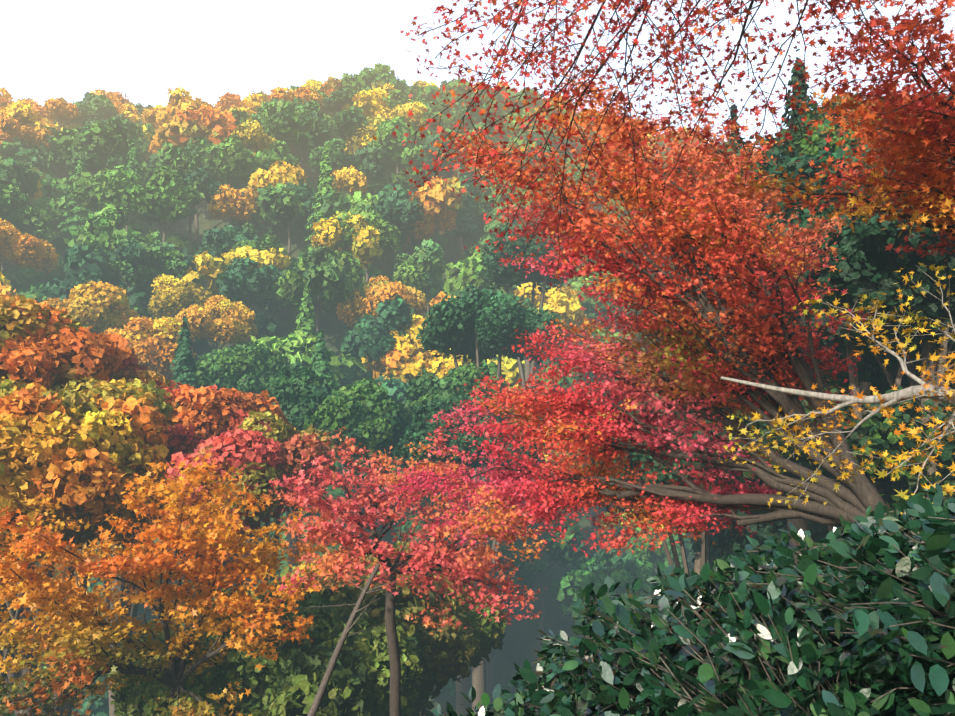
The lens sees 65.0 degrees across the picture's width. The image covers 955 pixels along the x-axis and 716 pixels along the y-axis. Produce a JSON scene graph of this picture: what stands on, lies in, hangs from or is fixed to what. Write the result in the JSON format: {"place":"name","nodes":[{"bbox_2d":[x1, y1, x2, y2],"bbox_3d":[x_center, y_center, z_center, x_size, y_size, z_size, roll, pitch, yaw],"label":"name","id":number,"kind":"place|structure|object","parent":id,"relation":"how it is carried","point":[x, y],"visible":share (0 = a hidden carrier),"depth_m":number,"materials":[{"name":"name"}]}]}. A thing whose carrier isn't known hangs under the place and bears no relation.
{"place":"outdoors","nodes":[
{"label":"outdoors","id":0,"kind":"place"},
{"bbox_2d":[0,149,698,715],"bbox_3d":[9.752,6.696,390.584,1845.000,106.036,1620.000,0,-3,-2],"label":"hillside ground","id":1,"kind":"structure","parent":0,"point":[520,641],"depth_m":86.09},
{"bbox_2d":[0,453,335,715],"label":"orange maple","id":2,"kind":"object","parent":1,"relation":"on","point":[191,568],"depth_m":20.40,"materials":[{"name":"orange plant"}]},
{"bbox_2d":[0,293,509,715],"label":"valley trees","id":3,"kind":"object","parent":1,"relation":"on","point":[88,418],"depth_m":29.51,"materials":[{"name":"orange plant"}]},
{"bbox_2d":[0,194,524,379],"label":"slope trees","id":4,"kind":"object","parent":1,"relation":"on","point":[102,308],"depth_m":89.43,"materials":[{"name":"yellow plant"}]},
{"bbox_2d":[139,313,519,715],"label":"valley trees","id":5,"kind":"object","parent":1,"relation":"on","point":[371,415],"depth_m":58.11,"materials":[{"name":"green plant"}]},
{"bbox_2d":[3,143,695,715],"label":"hill understorey","id":6,"kind":"object","parent":1,"relation":"on","point":[33,281],"depth_m":108.04,"materials":[{"name":"green plant"}]},
{"bbox_2d":[294,562,421,715],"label":"bare tree trunk","id":7,"kind":"object","parent":1,"relation":"on","point":[314,708],"visible":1,"depth_m":13.68,"materials":[{"name":"grey plant"}]},
{"bbox_2d":[0,63,755,715],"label":"hill forest","id":8,"kind":"object","parent":1,"relation":"on","point":[182,153],"depth_m":110.34,"materials":[{"name":"green plant"}]},
{"bbox_2d":[256,420,575,715],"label":"maple tree","id":9,"kind":"object","parent":1,"relation":"on","point":[346,539],"depth_m":16.81,"materials":[{"name":"red plant"}]},
{"bbox_2d":[376,57,903,561],"bbox_3d":[1.645,-0.577,11.232,6.500,7.996,7.463,0,-3,-2],"label":"maple","id":10,"kind":"object","parent":1,"relation":"on","point":[494,493],"depth_m":10.01,"materials":[{"name":"red plant"}]},
{"bbox_2d":[392,49,954,713],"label":"trees","id":11,"kind":"object","parent":1,"relation":"on","point":[868,263],"depth_m":20.93,"materials":[{"name":"green plant"}]},
{"bbox_2d":[406,481,954,715],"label":"camellia bush","id":12,"kind":"object","parent":1,"relation":"on","point":[935,591],"depth_m":2.40,"materials":[{"name":"green plant"}]},
{"bbox_2d":[713,0,954,251],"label":"orange red maple branches","id":13,"kind":"object","parent":1,"relation":"on","point":[945,116],"visible":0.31,"depth_m":6.14,"materials":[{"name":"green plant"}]},
{"bbox_2d":[696,0,954,260],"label":"orange red maple leaves","id":14,"kind":"object","parent":13,"relation":"attached to","point":[867,131],"visible":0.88,"depth_m":6.13,"materials":[{"name":"plant"}]},
{"bbox_2d":[0,0,954,150],"label":"sky","id":15,"kind":"structure","parent":0,"point":[67,49],"materials":[{"name":"white"}]},
{"bbox_2d":[373,0,913,285],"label":"maple","id":16,"kind":"object","parent":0,"point":[586,73],"depth_m":5.87,"materials":[{"name":"red plant"}]},
{"bbox_2d":[702,262,954,514],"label":"yellow maple","id":17,"kind":"object","parent":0,"point":[914,431],"depth_m":4.82,"materials":[{"name":"yellow plant"}]}
]}

